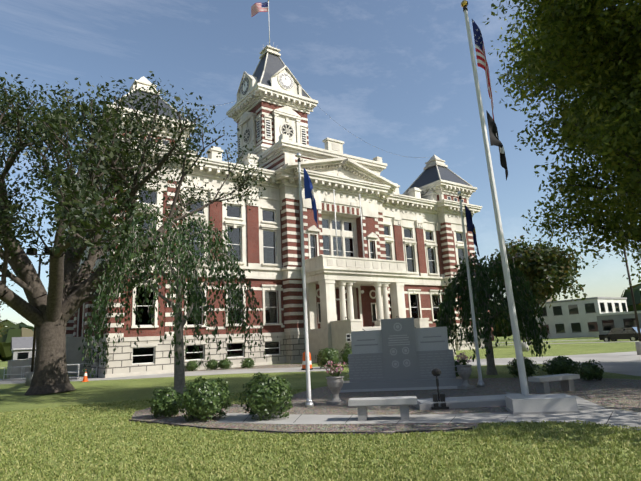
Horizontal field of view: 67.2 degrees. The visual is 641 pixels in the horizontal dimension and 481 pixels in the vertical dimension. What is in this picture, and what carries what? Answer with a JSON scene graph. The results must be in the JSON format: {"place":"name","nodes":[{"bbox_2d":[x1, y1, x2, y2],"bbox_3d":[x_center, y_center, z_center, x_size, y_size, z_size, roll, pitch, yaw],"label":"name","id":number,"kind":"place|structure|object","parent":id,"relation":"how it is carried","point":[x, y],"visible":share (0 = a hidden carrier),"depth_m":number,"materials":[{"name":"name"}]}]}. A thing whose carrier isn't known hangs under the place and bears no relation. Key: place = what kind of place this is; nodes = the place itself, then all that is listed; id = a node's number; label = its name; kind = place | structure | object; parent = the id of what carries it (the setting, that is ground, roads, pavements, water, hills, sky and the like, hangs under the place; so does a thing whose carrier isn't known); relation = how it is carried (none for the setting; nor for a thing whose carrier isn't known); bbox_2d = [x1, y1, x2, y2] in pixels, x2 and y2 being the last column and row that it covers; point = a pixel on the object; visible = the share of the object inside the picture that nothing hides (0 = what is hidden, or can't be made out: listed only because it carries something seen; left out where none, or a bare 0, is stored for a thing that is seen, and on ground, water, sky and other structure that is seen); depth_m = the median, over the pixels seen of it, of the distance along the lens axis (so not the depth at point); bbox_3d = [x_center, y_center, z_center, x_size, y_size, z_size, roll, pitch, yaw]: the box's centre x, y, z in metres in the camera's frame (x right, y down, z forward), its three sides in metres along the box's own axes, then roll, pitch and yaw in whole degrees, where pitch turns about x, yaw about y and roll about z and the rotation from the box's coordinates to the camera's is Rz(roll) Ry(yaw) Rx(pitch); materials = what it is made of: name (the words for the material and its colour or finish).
{"place":"outdoors","nodes":[
{"label":"outdoors","id":0,"kind":"place"},
{"bbox_2d":[10,337,35,359],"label":"house","id":1,"kind":"structure","parent":0,"point":[20,348],"depth_m":118.06,"materials":[{"name":"white wood"}]},
{"bbox_2d":[0,334,640,480],"bbox_3d":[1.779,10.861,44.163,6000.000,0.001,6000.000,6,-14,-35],"label":"ground","id":2,"kind":"structure","parent":0,"point":[13,397],"depth_m":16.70,"materials":[{"name":"green plant"}]},
{"bbox_2d":[0,301,8,336],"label":"tree","id":3,"kind":"object","parent":2,"relation":"on","point":[1,324],"visible":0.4,"depth_m":89.59,"materials":[{"name":"green plant"}]},
{"bbox_2d":[25,247,52,385],"bbox_3d":[-16.961,4.422,28.784,1.602,8.120,0.585,-2,-12,-4],"label":"floodlight pole","id":4,"kind":"object","parent":2,"relation":"on","point":[29,375],"visible":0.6,"depth_m":28.45,"materials":[{"name":"metal"}]},
{"bbox_2d":[81,372,87,381],"bbox_3d":[-14.179,8.135,29.105,0.380,0.720,0.380,6,-14,-35],"label":"traffic cone","id":5,"kind":"object","parent":2,"relation":"on","point":[85,378],"visible":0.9,"depth_m":28.99,"materials":[{"name":"orange plastic"}]},
{"bbox_2d":[0,71,275,395],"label":"oak tree","id":6,"kind":"object","parent":2,"relation":"on","point":[59,304],"visible":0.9,"depth_m":21.50,"materials":[{"name":"green plant"}]},
{"bbox_2d":[78,194,265,393],"bbox_3d":[-6.148,2.348,19.650,7.366,7.400,7.461,-5,-12,11],"label":"weeping tree","id":7,"kind":"object","parent":2,"relation":"on","point":[186,260],"visible":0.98,"depth_m":18.67,"materials":[{"name":"green plant"}]},
{"bbox_2d":[7,0,484,378],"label":"courthouse","id":8,"kind":"structure","parent":2,"relation":"on","point":[377,247],"depth_m":42.83,"materials":[{"name":"stone"}]},
{"bbox_2d":[251,2,267,16],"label":"flag","id":9,"kind":"object","parent":8,"relation":"attached to","point":[256,8],"visible":1,"depth_m":61.65,"materials":[{"name":"multicoloured fabric"}]},
{"bbox_2d":[0,339,640,433],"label":"streets and walks","id":10,"kind":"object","parent":2,"relation":"on","point":[611,401],"visible":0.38,"depth_m":11.42,"materials":[{"name":"concrete"}]},
{"bbox_2d":[2,363,97,380],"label":"ramp railings","id":11,"kind":"object","parent":10,"relation":"on","point":[70,377],"visible":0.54,"depth_m":33.88,"materials":[{"name":"metal"}]},
{"bbox_2d":[96,346,100,377],"bbox_3d":[-15.021,8.199,32.583,0.320,2.100,0.074,-3,-12,1],"label":"sign post","id":12,"kind":"object","parent":10,"relation":"on","point":[98,352],"visible":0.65,"depth_m":32.67,"materials":[{"name":"black metal"}]},
{"bbox_2d":[149,387,181,417],"bbox_3d":[-3.894,4.060,12.147,0.824,0.748,0.862,-2,-12,-3],"label":"shrub","id":13,"kind":"object","parent":10,"relation":"on","point":[164,403],"visible":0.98,"depth_m":11.92,"materials":[{"name":"green plant"}]},
{"bbox_2d":[185,360,200,370],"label":"shrub","id":14,"kind":"object","parent":10,"relation":"on","point":[192,365],"visible":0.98,"depth_m":35.54,"materials":[{"name":"green plant"}]},
{"bbox_2d":[177,376,232,421],"bbox_3d":[-2.724,3.730,11.449,1.281,0.982,1.255,-3,-12,1],"label":"shrub","id":15,"kind":"object","parent":10,"relation":"on","point":[202,398],"visible":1,"depth_m":11.12,"materials":[{"name":"green plant"}]},
{"bbox_2d":[204,359,218,369],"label":"shrub","id":16,"kind":"object","parent":10,"relation":"on","point":[212,364],"visible":0.98,"depth_m":35.64,"materials":[{"name":"green plant"}]},
{"bbox_2d":[217,358,232,368],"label":"shrub","id":17,"kind":"object","parent":10,"relation":"on","point":[225,363],"visible":1,"depth_m":35.44,"materials":[{"name":"green plant"}]},
{"bbox_2d":[240,358,254,367],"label":"shrub","id":18,"kind":"object","parent":10,"relation":"on","point":[248,362],"visible":1,"depth_m":35.35,"materials":[{"name":"green plant"}]},
{"bbox_2d":[238,372,293,420],"bbox_3d":[-1.212,3.547,11.124,1.307,1.052,1.298,6,-14,-35],"label":"shrub","id":19,"kind":"object","parent":10,"relation":"on","point":[266,396],"visible":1,"depth_m":10.78,"materials":[{"name":"green plant"}]},
{"bbox_2d":[296,153,313,406],"bbox_3d":[-0.464,0.903,13.390,0.238,7.095,0.238,6,-14,-35],"label":"flagpole","id":20,"kind":"object","parent":10,"relation":"on","point":[308,402],"visible":0.96,"depth_m":13.19,"materials":[{"name":"metal"}]},
{"bbox_2d":[304,168,317,226],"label":"flagpole flags","id":21,"kind":"object","parent":20,"relation":"attached to","point":[308,189],"visible":1,"depth_m":13.69},
{"bbox_2d":[301,352,312,369],"bbox_3d":[-0.837,7.385,29.680,0.720,1.125,0.720,6,-14,-35],"label":"traffic cone","id":22,"kind":"object","parent":10,"relation":"on","point":[304,364],"visible":0.65,"depth_m":29.49,"materials":[{"name":"orange plastic"}]},
{"bbox_2d":[315,348,341,368],"bbox_3d":[0.503,7.385,30.336,1.693,1.282,1.610,-3,-12,1],"label":"shrub","id":23,"kind":"object","parent":10,"relation":"on","point":[326,355],"visible":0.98,"depth_m":29.91,"materials":[{"name":"green plant"}]},
{"bbox_2d":[326,360,345,404],"bbox_3d":[0.417,3.824,13.079,0.612,1.169,0.659,1,-12,-16],"label":"flower urn","id":24,"kind":"object","parent":10,"relation":"on","point":[334,383],"visible":1,"depth_m":12.94,"materials":[{"name":"stone"}]},
{"bbox_2d":[348,396,416,420],"bbox_3d":[1.321,3.546,10.161,1.420,0.430,0.420,-5,-12,9],"label":"bench","id":25,"kind":"object","parent":10,"relation":"on","point":[362,404],"visible":0.88,"depth_m":10.02,"materials":[{"name":"concrete"}]},
{"bbox_2d":[339,317,521,409],"bbox_3d":[2.744,3.354,14.149,4.198,2.300,5.828,-2,-12,-3],"label":"veterans memorial","id":26,"kind":"object","parent":10,"relation":"on","point":[397,354],"visible":0.92,"depth_m":15.87,"materials":[{"name":"stone"}]},
{"bbox_2d":[431,368,448,409],"bbox_3d":[2.755,3.466,11.306,0.400,0.916,0.323,-5,-12,9],"label":"battlefield cross memorial","id":27,"kind":"object","parent":10,"relation":"on","point":[436,372],"visible":0.92,"depth_m":11.27,"materials":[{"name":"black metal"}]},
{"bbox_2d":[455,352,474,388],"bbox_3d":[4.562,4.075,15.190,0.550,1.140,0.684,6,-14,-35],"label":"flower urn","id":28,"kind":"object","parent":10,"relation":"on","point":[464,370],"visible":0.98,"depth_m":15.11,"materials":[{"name":"stone"}]},
{"bbox_2d":[458,191,484,385],"bbox_3d":[5.038,1.489,16.277,0.238,6.595,0.238,6,-14,-35],"label":"flagpole","id":29,"kind":"object","parent":10,"relation":"on","point":[480,382],"visible":1,"depth_m":16.09,"materials":[{"name":"metal"}]},
{"bbox_2d":[465,206,479,255],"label":"flagpole flags","id":30,"kind":"object","parent":29,"relation":"attached to","point":[470,225],"visible":1,"depth_m":16.78},
{"bbox_2d":[507,357,540,377],"bbox_3d":[7.558,4.708,17.988,1.109,0.780,1.041,6,-14,-35],"label":"shrub","id":31,"kind":"object","parent":10,"relation":"on","point":[529,367],"visible":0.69,"depth_m":17.79,"materials":[{"name":"green plant"}]},
{"bbox_2d":[505,394,579,414],"bbox_3d":[4.644,3.459,10.215,1.280,0.300,0.800,-5,-12,9],"label":"flagpole base","id":32,"kind":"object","parent":10,"relation":"on","point":[541,404],"depth_m":9.88,"materials":[{"name":"concrete"}]},
{"bbox_2d":[461,0,528,394],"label":"flagpole","id":33,"kind":"object","parent":32,"relation":"on","point":[515,333],"visible":0.85,"depth_m":11.78,"materials":[{"name":"metal"}]},
{"bbox_2d":[472,19,507,179],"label":"flags","id":34,"kind":"object","parent":33,"relation":"attached to","point":[483,64],"visible":1,"depth_m":12.74},
{"bbox_2d":[528,374,579,393],"bbox_3d":[6.468,3.951,13.319,1.400,0.430,0.420,1,-12,-19],"label":"bench","id":35,"kind":"object","parent":10,"relation":"on","point":[565,380],"visible":0.9,"depth_m":13.21,"materials":[{"name":"concrete"}]},
{"bbox_2d":[574,359,604,379],"bbox_3d":[8.796,4.239,15.812,0.935,0.678,0.952,6,-14,-35],"label":"shrub","id":36,"kind":"object","parent":10,"relation":"on","point":[589,369],"visible":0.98,"depth_m":15.59,"materials":[{"name":"green plant"}]},
{"bbox_2d":[599,327,640,341],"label":"parked suv","id":37,"kind":"object","parent":10,"relation":"on","point":[616,334],"visible":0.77,"depth_m":56.33,"materials":[{"name":"paint"}]},
{"bbox_2d":[618,236,640,354],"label":"light pole","id":38,"kind":"object","parent":10,"relation":"on","point":[638,347],"visible":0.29,"depth_m":28.58,"materials":[{"name":"metal"}]},
{"bbox_2d":[0,283,640,360],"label":"distant tree line","id":39,"kind":"object","parent":2,"relation":"on","point":[21,329],"depth_m":190.38,"materials":[{"name":"green plant"}]},
{"bbox_2d":[339,343,351,365],"bbox_3d":[1.969,7.328,30.949,1.944,1.461,1.857,6,-14,-35],"label":"shrub","id":40,"kind":"object","parent":2,"relation":"on","point":[346,352],"visible":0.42,"depth_m":30.53,"materials":[{"name":"green plant"}]},
{"bbox_2d":[346,334,350,346],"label":"sign","id":41,"kind":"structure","parent":2,"relation":"on","point":[348,337],"depth_m":33.50,"materials":[{"name":"white metal"}]},
{"bbox_2d":[454,360,462,376],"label":"shrub","id":42,"kind":"object","parent":2,"relation":"on","point":[456,363],"visible":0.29,"depth_m":19.10,"materials":[{"name":"green plant"}]},
{"bbox_2d":[435,249,550,374],"bbox_3d":[6.944,2.867,20.402,4.781,5.416,4.964,-9,-13,25],"label":"weeping tree","id":43,"kind":"object","parent":2,"relation":"on","point":[484,286],"visible":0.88,"depth_m":19.59,"materials":[{"name":"green plant"}]},
{"bbox_2d":[507,253,528,351],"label":"light pole","id":44,"kind":"object","parent":2,"relation":"on","point":[524,347],"visible":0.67,"depth_m":41.30,"materials":[{"name":"concrete"}]},
{"bbox_2d":[482,235,588,315],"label":"tree","id":45,"kind":"object","parent":2,"relation":"on","point":[546,272],"visible":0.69,"depth_m":55.72,"materials":[{"name":"green plant"}]},
{"bbox_2d":[542,356,577,374],"bbox_3d":[8.899,4.646,17.876,1.339,0.730,1.317,-6,-12,16],"label":"shrub","id":46,"kind":"object","parent":2,"relation":"on","point":[561,365],"visible":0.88,"depth_m":17.51,"materials":[{"name":"green plant"}]},
{"bbox_2d":[482,0,640,285],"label":"tree","id":47,"kind":"object","parent":2,"relation":"on","point":[590,50],"visible":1,"depth_m":15.71,"materials":[{"name":"green plant"}]},
{"bbox_2d":[522,297,627,338],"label":"white office","id":48,"kind":"structure","parent":2,"relation":"on","point":[570,318],"depth_m":94.48,"materials":[{"name":"white paint"}]},
{"bbox_2d":[595,311,640,334],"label":"building","id":49,"kind":"structure","parent":2,"relation":"on","point":[607,322],"depth_m":78.83,"materials":[{"name":"clear concrete"}]},
{"bbox_2d":[0,0,640,326],"label":"sky","id":50,"kind":"structure","parent":0,"point":[397,75],"materials":[{"name":"blue"}]}
]}

